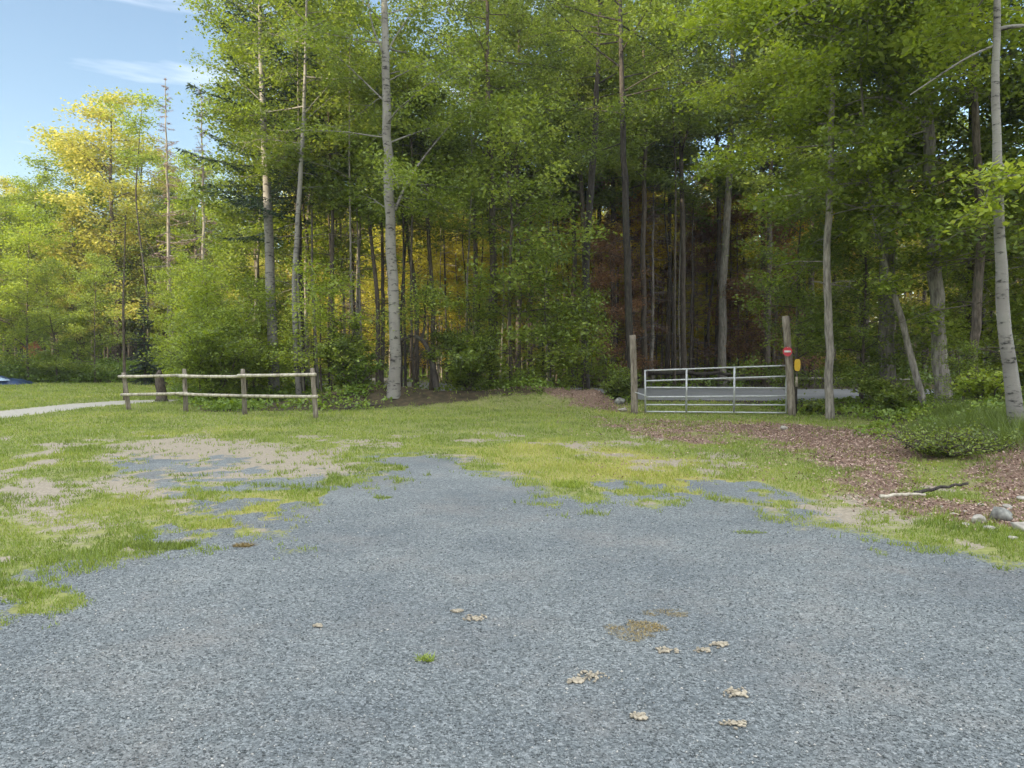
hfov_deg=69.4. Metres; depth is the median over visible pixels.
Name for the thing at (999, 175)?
birch tree
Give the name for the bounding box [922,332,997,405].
sapling
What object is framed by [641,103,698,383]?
slender tree
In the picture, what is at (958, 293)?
forest tree
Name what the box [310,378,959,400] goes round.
road
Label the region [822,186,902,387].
forest tree
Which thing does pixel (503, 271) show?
slender tree
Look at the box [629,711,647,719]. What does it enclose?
wood chips
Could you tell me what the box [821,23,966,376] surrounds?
forest tree
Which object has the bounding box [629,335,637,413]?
gate post
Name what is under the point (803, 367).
forest tree
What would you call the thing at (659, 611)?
dry grass patch
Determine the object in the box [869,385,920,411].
bush
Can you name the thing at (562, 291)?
slender tree
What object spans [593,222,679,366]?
young maple
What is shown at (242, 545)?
grass tuft
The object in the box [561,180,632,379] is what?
maple tree
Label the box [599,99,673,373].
slender tree
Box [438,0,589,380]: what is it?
forest tree
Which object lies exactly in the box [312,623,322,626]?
wood chips
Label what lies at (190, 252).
maple tree
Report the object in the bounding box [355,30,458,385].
slender tree
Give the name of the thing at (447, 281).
birch tree
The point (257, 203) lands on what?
pine tree
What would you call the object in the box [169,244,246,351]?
young maple
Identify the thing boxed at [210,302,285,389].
sapling
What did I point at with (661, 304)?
young maple
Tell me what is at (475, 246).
forest tree
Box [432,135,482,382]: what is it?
slender tree
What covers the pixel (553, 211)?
slender tree
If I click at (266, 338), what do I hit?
sapling
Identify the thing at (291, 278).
poplar tree
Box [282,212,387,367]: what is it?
young maple
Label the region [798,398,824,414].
bush
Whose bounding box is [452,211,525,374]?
maple tree
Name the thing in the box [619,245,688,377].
young maple
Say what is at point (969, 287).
young maple
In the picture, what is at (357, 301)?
slender tree
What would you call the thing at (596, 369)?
sapling
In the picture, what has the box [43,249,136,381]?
young maple
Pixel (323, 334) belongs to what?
sapling
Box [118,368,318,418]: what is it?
rail fence
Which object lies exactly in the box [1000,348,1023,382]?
sapling
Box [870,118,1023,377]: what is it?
young maple
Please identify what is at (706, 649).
wood chips
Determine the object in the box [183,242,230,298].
maple tree
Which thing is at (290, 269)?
poplar tree
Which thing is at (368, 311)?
forest tree
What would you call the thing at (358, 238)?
slender tree
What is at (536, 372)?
sapling
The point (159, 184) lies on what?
poplar tree
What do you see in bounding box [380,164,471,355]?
maple tree
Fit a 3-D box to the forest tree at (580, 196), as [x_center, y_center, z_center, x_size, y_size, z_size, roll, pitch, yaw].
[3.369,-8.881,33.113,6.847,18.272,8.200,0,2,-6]
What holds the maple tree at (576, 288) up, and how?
on the forest floor
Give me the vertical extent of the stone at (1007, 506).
0.055 m
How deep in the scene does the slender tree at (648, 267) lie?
37.29 m
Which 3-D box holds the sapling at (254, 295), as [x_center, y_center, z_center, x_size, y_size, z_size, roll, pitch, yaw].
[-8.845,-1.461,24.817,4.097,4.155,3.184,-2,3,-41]
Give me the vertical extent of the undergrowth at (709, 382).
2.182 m
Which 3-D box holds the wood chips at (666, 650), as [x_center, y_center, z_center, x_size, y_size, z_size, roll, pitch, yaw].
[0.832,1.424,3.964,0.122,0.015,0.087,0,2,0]
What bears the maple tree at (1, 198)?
on the forest floor
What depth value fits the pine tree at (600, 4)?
28.63 m
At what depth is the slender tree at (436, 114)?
24.33 m
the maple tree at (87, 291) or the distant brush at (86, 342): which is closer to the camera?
the maple tree at (87, 291)
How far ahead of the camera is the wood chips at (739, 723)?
3.18 m
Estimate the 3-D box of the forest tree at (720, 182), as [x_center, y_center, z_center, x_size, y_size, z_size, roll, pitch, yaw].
[12.431,-10.195,35.871,9.283,20.684,7.751,2,3,40]
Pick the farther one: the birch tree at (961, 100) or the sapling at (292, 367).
the sapling at (292, 367)
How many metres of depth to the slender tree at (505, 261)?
37.08 m
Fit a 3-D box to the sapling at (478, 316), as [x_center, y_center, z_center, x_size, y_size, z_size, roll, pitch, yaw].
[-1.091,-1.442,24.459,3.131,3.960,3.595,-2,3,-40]
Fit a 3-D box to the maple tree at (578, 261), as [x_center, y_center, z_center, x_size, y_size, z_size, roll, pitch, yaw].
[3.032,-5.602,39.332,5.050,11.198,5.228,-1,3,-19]
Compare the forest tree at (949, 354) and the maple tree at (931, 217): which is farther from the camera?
the forest tree at (949, 354)
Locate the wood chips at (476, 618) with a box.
[462,614,486,620]
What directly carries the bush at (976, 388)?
on the forest floor
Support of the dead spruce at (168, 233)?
on the forest floor
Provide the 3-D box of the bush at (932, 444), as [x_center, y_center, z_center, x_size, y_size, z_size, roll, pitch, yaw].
[6.560,0.822,11.232,2.271,0.597,2.117,1,3,14]
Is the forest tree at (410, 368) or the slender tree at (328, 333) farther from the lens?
the forest tree at (410, 368)
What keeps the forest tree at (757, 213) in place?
on the forest floor
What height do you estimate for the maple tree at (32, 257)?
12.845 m
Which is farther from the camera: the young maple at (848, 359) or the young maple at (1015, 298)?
the young maple at (848, 359)
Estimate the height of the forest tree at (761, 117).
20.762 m
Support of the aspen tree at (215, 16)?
on the forest floor
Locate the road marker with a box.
[794,359,799,413]
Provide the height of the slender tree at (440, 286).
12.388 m
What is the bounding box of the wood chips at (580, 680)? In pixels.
[567,677,584,683]
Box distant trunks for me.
[0,247,1022,371]
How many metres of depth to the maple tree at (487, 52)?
25.92 m
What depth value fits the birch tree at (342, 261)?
32.14 m
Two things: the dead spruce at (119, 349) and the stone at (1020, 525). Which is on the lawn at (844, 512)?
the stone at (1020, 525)
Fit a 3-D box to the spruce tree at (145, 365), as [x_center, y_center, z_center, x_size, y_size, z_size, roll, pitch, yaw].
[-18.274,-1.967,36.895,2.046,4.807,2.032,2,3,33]
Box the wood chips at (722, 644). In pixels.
[709,641,728,647]
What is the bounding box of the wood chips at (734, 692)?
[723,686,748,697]
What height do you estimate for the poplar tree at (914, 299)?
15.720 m
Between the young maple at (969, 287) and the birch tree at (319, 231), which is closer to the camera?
the young maple at (969, 287)
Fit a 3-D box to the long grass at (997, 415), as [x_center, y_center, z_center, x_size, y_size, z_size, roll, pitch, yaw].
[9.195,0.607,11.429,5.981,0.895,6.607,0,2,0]
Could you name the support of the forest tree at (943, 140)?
on the forest floor
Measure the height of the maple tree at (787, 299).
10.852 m
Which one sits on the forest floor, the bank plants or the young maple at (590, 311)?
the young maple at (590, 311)
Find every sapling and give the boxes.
[20,342,42,364]
[138,277,244,390]
[154,256,263,378]
[155,303,259,389]
[163,330,202,386]
[174,277,303,391]
[175,300,255,381]
[185,270,318,391]
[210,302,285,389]
[236,321,289,386]
[245,310,290,377]
[257,250,387,393]
[278,296,341,380]
[289,307,342,381]
[433,281,517,390]
[484,257,610,388]
[542,288,628,389]
[696,269,778,383]
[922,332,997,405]
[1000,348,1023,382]
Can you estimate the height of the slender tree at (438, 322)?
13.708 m
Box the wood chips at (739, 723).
[718,719,746,728]
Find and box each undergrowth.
[0,348,1001,389]
[166,373,638,411]
[754,374,1023,437]
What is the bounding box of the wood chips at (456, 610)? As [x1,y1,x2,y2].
[450,608,463,612]
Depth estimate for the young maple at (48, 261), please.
38.60 m
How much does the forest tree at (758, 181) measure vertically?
19.956 m
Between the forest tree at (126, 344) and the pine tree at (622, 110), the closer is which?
the pine tree at (622, 110)
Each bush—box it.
[142,308,280,402]
[309,317,373,387]
[325,351,388,388]
[420,318,513,390]
[595,362,648,398]
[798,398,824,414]
[850,375,914,402]
[860,418,1021,458]
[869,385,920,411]
[949,367,1023,406]
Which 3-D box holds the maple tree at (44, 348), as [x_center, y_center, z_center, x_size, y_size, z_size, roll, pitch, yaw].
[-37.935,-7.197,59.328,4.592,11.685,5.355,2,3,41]
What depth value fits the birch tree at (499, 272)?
40.09 m
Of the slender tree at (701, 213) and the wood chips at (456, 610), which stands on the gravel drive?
the wood chips at (456, 610)
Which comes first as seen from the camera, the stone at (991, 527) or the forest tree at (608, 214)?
the stone at (991, 527)
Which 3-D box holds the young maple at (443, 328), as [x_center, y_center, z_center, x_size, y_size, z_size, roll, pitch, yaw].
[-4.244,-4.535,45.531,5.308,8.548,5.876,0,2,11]
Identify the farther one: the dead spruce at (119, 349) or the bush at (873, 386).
the dead spruce at (119, 349)
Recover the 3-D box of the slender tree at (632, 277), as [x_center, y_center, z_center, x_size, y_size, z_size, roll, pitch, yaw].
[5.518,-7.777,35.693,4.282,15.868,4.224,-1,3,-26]
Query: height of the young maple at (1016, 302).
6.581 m
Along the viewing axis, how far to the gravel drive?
4.18 m
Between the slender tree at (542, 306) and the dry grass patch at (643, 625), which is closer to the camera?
the dry grass patch at (643, 625)
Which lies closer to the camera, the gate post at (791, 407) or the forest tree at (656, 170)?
the gate post at (791, 407)
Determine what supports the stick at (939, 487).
on the leaf litter
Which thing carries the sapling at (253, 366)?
on the forest floor
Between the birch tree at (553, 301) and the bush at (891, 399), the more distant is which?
the birch tree at (553, 301)
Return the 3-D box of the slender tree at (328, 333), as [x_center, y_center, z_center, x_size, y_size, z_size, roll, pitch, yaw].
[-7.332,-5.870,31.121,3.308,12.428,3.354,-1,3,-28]
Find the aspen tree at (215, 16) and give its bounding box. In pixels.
[173,0,333,393]
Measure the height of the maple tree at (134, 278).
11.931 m
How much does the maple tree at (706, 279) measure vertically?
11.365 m
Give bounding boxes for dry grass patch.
[604,619,670,641]
[642,608,687,616]
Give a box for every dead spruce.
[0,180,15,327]
[111,254,130,361]
[140,78,193,337]
[177,85,223,320]
[330,216,374,385]
[633,154,673,386]
[670,175,717,385]
[712,212,741,382]
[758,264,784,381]
[914,277,930,374]
[982,290,997,365]
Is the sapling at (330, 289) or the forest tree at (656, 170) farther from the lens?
the forest tree at (656, 170)
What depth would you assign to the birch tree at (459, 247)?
38.60 m
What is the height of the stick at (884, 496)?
0.064 m
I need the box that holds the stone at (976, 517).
[971,514,986,523]
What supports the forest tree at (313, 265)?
on the forest floor
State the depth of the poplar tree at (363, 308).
63.96 m
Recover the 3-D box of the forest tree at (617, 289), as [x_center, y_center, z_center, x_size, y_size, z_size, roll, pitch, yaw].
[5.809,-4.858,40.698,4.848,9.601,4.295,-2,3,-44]
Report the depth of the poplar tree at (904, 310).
59.12 m
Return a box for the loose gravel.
[0,499,1023,767]
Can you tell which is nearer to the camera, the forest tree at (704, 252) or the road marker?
the road marker
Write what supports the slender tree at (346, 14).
on the leaf litter
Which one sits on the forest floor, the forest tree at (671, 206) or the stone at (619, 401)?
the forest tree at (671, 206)
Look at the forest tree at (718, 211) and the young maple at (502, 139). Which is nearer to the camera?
the young maple at (502, 139)
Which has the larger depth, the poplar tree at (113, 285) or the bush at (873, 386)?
the poplar tree at (113, 285)
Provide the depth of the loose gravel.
3.70 m
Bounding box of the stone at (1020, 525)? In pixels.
[1010,522,1023,531]
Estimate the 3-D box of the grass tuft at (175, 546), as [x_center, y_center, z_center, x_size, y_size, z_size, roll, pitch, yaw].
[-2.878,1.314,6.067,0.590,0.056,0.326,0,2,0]
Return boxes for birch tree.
[183,0,404,398]
[191,12,308,383]
[234,1,362,388]
[238,242,280,315]
[266,0,507,398]
[277,4,414,346]
[285,183,399,333]
[355,226,420,363]
[398,217,458,372]
[416,195,497,332]
[417,169,481,373]
[420,233,464,378]
[441,194,499,343]
[478,218,542,335]
[513,202,577,364]
[533,206,579,377]
[696,167,766,381]
[723,0,1023,427]
[851,170,941,349]
[901,178,966,354]
[909,0,1023,281]
[976,19,1023,166]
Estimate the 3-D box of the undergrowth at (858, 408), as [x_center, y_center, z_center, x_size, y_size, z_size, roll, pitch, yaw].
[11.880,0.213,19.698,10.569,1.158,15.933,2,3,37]
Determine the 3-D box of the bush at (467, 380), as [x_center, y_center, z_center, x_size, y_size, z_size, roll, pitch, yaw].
[-1.496,-0.914,22.781,2.679,2.302,3.071,-1,3,-23]
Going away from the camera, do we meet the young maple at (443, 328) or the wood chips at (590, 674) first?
the wood chips at (590, 674)
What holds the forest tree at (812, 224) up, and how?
on the forest floor
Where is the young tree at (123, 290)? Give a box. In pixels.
[62,178,179,399]
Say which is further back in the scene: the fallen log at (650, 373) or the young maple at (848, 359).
the young maple at (848, 359)
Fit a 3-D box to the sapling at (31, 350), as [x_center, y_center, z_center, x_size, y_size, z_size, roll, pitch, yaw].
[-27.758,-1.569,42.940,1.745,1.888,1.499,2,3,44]
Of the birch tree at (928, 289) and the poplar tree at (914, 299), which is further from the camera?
the poplar tree at (914, 299)
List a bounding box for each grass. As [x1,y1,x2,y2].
[893,395,1023,468]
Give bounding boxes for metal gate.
[635,365,786,413]
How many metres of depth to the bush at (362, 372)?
22.48 m
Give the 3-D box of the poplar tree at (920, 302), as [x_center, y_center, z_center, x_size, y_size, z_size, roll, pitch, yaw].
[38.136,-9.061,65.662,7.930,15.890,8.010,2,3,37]
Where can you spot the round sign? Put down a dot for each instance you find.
(787, 351)
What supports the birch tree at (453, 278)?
on the forest floor
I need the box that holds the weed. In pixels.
[413,652,435,661]
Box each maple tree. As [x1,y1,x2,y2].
[0,185,64,354]
[0,193,41,359]
[15,235,59,349]
[38,207,99,357]
[40,207,103,359]
[77,200,147,351]
[88,213,141,357]
[111,187,211,340]
[122,221,171,357]
[155,35,308,388]
[158,206,216,337]
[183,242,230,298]
[189,202,252,309]
[213,78,372,377]
[361,0,620,389]
[367,218,472,358]
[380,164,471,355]
[444,176,507,331]
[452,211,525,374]
[459,198,527,356]
[533,205,610,341]
[549,203,615,380]
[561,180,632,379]
[607,191,686,354]
[633,186,713,366]
[635,215,695,379]
[641,0,1020,419]
[677,185,751,377]
[681,0,1023,403]
[689,185,760,352]
[695,194,780,380]
[704,0,1023,405]
[744,234,843,372]
[752,193,817,353]
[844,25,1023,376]
[882,0,1023,284]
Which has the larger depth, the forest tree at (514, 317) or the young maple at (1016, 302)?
the forest tree at (514, 317)
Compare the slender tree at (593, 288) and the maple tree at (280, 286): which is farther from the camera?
the slender tree at (593, 288)
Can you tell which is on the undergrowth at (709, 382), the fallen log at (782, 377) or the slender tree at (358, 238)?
the fallen log at (782, 377)
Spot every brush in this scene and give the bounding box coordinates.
[0,317,1021,368]
[0,348,294,383]
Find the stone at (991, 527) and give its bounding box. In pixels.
[982,525,995,530]
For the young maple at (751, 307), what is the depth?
22.21 m
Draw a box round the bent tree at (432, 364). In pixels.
[366,262,464,387]
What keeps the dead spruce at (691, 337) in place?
on the forest floor
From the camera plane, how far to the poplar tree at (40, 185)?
48.88 m
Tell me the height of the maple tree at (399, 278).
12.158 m
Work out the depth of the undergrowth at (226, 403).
22.58 m
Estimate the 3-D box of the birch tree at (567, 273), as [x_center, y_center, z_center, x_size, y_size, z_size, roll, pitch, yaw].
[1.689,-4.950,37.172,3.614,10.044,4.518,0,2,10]
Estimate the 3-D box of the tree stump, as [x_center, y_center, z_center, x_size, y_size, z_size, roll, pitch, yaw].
[-11.465,0.075,24.208,0.471,1.080,0.472,-2,3,-33]
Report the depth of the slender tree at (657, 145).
32.76 m
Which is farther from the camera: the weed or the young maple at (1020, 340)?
the young maple at (1020, 340)
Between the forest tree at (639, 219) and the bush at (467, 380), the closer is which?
the bush at (467, 380)
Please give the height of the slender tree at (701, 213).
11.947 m
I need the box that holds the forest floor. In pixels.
[10,360,991,432]
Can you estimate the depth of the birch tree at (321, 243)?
29.54 m
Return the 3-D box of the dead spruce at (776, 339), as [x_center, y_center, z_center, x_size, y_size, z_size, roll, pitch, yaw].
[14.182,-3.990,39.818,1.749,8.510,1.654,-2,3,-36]
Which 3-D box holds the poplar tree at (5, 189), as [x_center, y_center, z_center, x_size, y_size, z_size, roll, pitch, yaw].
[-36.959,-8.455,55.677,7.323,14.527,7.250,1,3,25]
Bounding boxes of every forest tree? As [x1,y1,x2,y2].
[58,224,109,359]
[121,283,129,359]
[236,71,391,391]
[274,190,351,380]
[305,82,432,385]
[310,49,479,387]
[325,118,445,384]
[345,243,380,367]
[346,229,387,345]
[362,77,483,389]
[376,226,446,377]
[413,227,443,377]
[418,0,547,383]
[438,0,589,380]
[463,1,607,384]
[486,204,571,369]
[488,216,538,371]
[507,0,636,384]
[514,0,676,310]
[521,296,538,368]
[522,1,661,381]
[522,242,569,365]
[536,0,688,384]
[545,168,652,381]
[554,0,722,387]
[579,180,678,353]
[581,182,679,364]
[589,215,641,363]
[599,0,787,386]
[608,25,743,383]
[649,197,701,370]
[650,6,781,382]
[654,200,732,371]
[676,172,766,380]
[681,26,859,384]
[683,19,866,386]
[701,29,839,382]
[742,15,899,386]
[752,24,882,359]
[752,173,824,385]
[753,211,823,341]
[756,216,837,382]
[774,29,870,383]
[819,247,873,370]
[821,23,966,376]
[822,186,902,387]
[840,24,989,336]
[852,0,1023,403]
[877,242,918,359]
[899,189,953,379]
[917,181,984,381]
[918,264,956,369]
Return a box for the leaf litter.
[336,386,1023,525]
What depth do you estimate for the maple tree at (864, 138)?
16.08 m
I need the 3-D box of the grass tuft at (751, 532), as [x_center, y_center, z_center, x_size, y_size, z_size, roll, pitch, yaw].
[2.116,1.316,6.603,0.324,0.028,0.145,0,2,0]
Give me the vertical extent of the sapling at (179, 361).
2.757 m
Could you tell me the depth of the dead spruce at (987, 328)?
47.35 m
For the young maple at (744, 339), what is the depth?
45.35 m
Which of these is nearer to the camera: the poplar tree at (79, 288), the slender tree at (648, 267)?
the slender tree at (648, 267)
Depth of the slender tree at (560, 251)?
36.50 m
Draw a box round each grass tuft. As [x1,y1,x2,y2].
[128,537,200,550]
[232,541,257,547]
[373,494,393,498]
[548,478,586,487]
[734,528,766,533]
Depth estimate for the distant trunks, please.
67.61 m
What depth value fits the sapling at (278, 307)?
26.47 m
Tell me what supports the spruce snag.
on the forest floor
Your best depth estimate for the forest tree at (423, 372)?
47.02 m
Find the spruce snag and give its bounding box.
[683,0,786,386]
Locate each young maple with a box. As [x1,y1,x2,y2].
[0,200,85,380]
[0,251,103,380]
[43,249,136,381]
[129,250,204,380]
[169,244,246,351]
[216,249,288,341]
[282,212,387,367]
[355,224,440,365]
[408,249,470,377]
[416,75,622,386]
[435,226,505,360]
[488,269,566,364]
[565,233,623,362]
[566,225,664,373]
[590,248,638,363]
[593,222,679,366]
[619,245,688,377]
[619,256,697,376]
[658,244,744,377]
[686,226,758,371]
[701,208,825,385]
[719,153,874,405]
[726,260,788,372]
[742,274,820,366]
[775,179,959,402]
[778,264,857,375]
[781,165,943,395]
[791,253,877,376]
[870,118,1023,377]
[895,144,1023,379]
[946,105,1023,364]
[949,250,1023,383]
[983,205,1023,340]
[1009,274,1023,379]
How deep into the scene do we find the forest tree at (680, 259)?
45.34 m
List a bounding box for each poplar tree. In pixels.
[0,136,139,361]
[0,170,93,352]
[0,176,60,359]
[0,198,37,346]
[8,85,190,362]
[25,210,119,361]
[65,223,112,360]
[68,131,205,361]
[75,213,136,350]
[101,170,212,359]
[122,265,187,361]
[134,148,246,329]
[208,196,291,306]
[261,189,343,338]
[275,210,341,325]
[335,211,375,339]
[342,185,406,350]
[694,187,759,369]
[856,219,917,365]
[870,175,961,371]
[908,271,951,347]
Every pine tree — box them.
[175,0,374,390]
[482,0,751,399]
[523,0,726,389]
[750,0,1010,391]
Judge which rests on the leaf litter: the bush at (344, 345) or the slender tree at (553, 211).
the bush at (344, 345)
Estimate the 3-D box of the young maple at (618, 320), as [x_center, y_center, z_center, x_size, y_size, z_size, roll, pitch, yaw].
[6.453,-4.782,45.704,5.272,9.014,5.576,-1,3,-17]
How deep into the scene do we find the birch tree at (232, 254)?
29.55 m
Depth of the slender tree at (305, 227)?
28.78 m
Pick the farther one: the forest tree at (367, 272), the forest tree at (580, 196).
the forest tree at (367, 272)
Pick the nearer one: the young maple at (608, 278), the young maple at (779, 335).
the young maple at (608, 278)
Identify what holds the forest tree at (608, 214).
on the forest floor
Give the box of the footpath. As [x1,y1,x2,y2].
[0,400,175,418]
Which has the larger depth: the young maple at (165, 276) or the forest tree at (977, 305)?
the young maple at (165, 276)
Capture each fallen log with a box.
[648,370,749,376]
[715,377,910,380]
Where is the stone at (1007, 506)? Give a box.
[1002,504,1012,509]
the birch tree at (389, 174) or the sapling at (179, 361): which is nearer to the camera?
the birch tree at (389, 174)
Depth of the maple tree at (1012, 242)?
15.86 m
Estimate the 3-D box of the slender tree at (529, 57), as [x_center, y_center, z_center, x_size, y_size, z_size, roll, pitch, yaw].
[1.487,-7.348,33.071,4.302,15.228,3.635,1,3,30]
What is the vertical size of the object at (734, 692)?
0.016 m
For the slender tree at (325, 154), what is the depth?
27.48 m
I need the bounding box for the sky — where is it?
[0,0,1023,321]
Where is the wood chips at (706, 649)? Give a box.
[693,647,710,652]
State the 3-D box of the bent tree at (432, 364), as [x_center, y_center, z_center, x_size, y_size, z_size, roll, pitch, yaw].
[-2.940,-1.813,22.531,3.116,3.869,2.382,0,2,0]
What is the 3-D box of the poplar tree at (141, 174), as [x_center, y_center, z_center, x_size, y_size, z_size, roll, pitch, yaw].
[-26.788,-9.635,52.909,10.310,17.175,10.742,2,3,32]
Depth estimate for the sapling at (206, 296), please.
25.55 m
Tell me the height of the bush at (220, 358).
3.018 m
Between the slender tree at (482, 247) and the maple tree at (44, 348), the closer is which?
the slender tree at (482, 247)
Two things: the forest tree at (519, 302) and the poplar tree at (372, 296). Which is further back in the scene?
the poplar tree at (372, 296)
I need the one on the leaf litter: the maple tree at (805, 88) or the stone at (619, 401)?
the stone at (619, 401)
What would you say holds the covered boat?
on the lawn at (844, 512)
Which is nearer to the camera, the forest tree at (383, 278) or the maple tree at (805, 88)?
the maple tree at (805, 88)
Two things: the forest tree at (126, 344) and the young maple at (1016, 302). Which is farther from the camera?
the forest tree at (126, 344)
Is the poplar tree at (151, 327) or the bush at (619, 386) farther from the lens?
the poplar tree at (151, 327)
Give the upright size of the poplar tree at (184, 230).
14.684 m
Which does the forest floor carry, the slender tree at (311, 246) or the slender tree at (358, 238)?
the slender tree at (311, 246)
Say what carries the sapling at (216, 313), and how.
on the forest floor
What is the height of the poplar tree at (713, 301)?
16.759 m
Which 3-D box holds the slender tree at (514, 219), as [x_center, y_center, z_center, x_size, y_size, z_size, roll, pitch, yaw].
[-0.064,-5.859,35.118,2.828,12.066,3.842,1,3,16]
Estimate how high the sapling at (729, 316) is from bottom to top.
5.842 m
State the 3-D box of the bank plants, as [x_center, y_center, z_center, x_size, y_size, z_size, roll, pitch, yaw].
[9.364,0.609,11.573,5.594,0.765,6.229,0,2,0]
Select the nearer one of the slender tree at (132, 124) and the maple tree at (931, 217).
the maple tree at (931, 217)
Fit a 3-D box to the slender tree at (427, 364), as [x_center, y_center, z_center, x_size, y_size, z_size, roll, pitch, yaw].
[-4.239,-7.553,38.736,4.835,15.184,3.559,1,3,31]
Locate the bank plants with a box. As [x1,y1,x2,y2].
[907,395,1023,459]
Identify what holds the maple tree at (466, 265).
on the forest floor
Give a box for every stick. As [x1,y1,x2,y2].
[879,492,925,498]
[914,482,968,492]
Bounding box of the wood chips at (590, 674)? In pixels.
[575,670,609,681]
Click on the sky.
(51, 50)
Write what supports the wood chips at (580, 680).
on the gravel drive
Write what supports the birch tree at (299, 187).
on the forest floor
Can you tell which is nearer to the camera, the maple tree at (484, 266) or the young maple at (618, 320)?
the maple tree at (484, 266)
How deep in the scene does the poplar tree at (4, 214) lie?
48.85 m
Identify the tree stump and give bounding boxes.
[155,370,168,400]
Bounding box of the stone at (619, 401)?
[614,397,624,404]
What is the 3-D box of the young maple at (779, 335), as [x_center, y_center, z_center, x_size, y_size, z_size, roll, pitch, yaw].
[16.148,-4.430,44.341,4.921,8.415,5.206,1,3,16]
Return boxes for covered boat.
[0,376,36,384]
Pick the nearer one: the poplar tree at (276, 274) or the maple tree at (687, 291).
the maple tree at (687, 291)
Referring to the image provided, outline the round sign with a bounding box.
[783,347,791,355]
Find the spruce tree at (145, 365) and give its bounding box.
[126,297,166,384]
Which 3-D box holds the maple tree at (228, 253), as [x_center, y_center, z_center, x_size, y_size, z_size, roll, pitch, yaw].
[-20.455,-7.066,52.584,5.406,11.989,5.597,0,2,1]
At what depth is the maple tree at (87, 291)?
54.57 m
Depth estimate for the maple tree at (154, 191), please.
48.68 m
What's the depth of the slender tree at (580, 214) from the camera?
35.98 m
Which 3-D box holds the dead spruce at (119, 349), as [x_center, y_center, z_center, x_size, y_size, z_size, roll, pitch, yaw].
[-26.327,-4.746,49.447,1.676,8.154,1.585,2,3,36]
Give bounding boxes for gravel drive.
[0,452,1023,767]
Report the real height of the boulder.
0.156 m
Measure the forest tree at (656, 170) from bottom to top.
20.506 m
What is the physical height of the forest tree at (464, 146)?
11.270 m
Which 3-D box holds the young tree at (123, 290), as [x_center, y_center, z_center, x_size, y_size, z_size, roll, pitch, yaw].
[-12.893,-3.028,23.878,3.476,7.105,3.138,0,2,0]
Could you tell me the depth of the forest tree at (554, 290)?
40.54 m
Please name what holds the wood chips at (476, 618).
on the gravel drive
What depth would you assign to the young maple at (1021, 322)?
18.96 m
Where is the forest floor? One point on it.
(416, 398)
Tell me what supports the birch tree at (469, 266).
on the forest floor
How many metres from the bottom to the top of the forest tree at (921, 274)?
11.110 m
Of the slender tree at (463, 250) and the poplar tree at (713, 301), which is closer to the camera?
the slender tree at (463, 250)
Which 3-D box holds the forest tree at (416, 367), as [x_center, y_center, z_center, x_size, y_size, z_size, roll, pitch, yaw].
[-3.698,-5.461,26.955,6.055,11.992,5.365,2,3,33]
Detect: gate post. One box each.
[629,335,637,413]
[782,316,795,415]
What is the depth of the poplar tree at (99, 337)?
58.25 m
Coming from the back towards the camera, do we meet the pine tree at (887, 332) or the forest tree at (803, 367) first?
the forest tree at (803, 367)
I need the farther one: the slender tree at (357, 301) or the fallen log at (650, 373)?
the fallen log at (650, 373)
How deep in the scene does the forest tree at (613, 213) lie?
34.88 m
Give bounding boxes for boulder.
[990,506,1012,520]
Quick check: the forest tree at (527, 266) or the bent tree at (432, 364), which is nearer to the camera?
the bent tree at (432, 364)
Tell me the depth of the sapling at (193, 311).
24.62 m
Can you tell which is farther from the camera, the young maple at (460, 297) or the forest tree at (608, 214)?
the young maple at (460, 297)
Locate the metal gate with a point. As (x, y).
(733, 388)
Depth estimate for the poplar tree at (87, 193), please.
50.50 m
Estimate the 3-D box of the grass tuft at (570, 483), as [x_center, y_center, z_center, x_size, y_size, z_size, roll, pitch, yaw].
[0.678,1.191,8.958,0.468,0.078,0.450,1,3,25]
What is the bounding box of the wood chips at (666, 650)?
[655,646,678,653]
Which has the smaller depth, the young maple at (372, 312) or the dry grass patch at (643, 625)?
the dry grass patch at (643, 625)
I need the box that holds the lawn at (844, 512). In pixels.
[0,354,1023,627]
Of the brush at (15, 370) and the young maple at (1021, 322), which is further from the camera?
the brush at (15, 370)
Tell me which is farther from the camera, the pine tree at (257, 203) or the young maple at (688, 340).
the young maple at (688, 340)
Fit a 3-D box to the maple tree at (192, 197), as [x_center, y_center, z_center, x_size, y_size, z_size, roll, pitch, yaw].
[-11.025,-7.354,31.273,6.912,15.386,6.987,-2,3,-42]
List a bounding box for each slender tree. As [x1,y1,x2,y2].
[83,88,172,372]
[241,0,338,394]
[249,0,347,391]
[257,60,344,386]
[273,40,364,361]
[293,0,389,362]
[309,53,389,365]
[313,134,346,386]
[316,43,378,338]
[348,19,467,387]
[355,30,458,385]
[367,66,458,386]
[407,102,445,380]
[414,25,517,390]
[422,167,463,378]
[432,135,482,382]
[432,194,446,381]
[441,170,488,340]
[456,150,505,329]
[458,87,523,381]
[462,167,507,305]
[471,79,535,383]
[483,150,532,368]
[502,160,526,358]
[507,41,591,384]
[515,108,575,385]
[522,91,553,377]
[531,88,583,380]
[542,95,627,384]
[550,138,586,379]
[575,165,616,367]
[576,185,603,380]
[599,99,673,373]
[600,56,657,348]
[626,45,732,386]
[631,133,677,356]
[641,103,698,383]
[649,128,709,377]
[654,172,692,379]
[658,141,714,361]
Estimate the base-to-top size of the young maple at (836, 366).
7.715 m
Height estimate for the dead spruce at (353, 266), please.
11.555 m
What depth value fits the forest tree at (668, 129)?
32.78 m
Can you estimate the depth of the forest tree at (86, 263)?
51.65 m
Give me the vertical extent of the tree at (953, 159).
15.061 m
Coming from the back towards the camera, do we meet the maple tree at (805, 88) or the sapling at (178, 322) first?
the sapling at (178, 322)
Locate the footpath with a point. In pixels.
(15, 412)
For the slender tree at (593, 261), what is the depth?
38.04 m

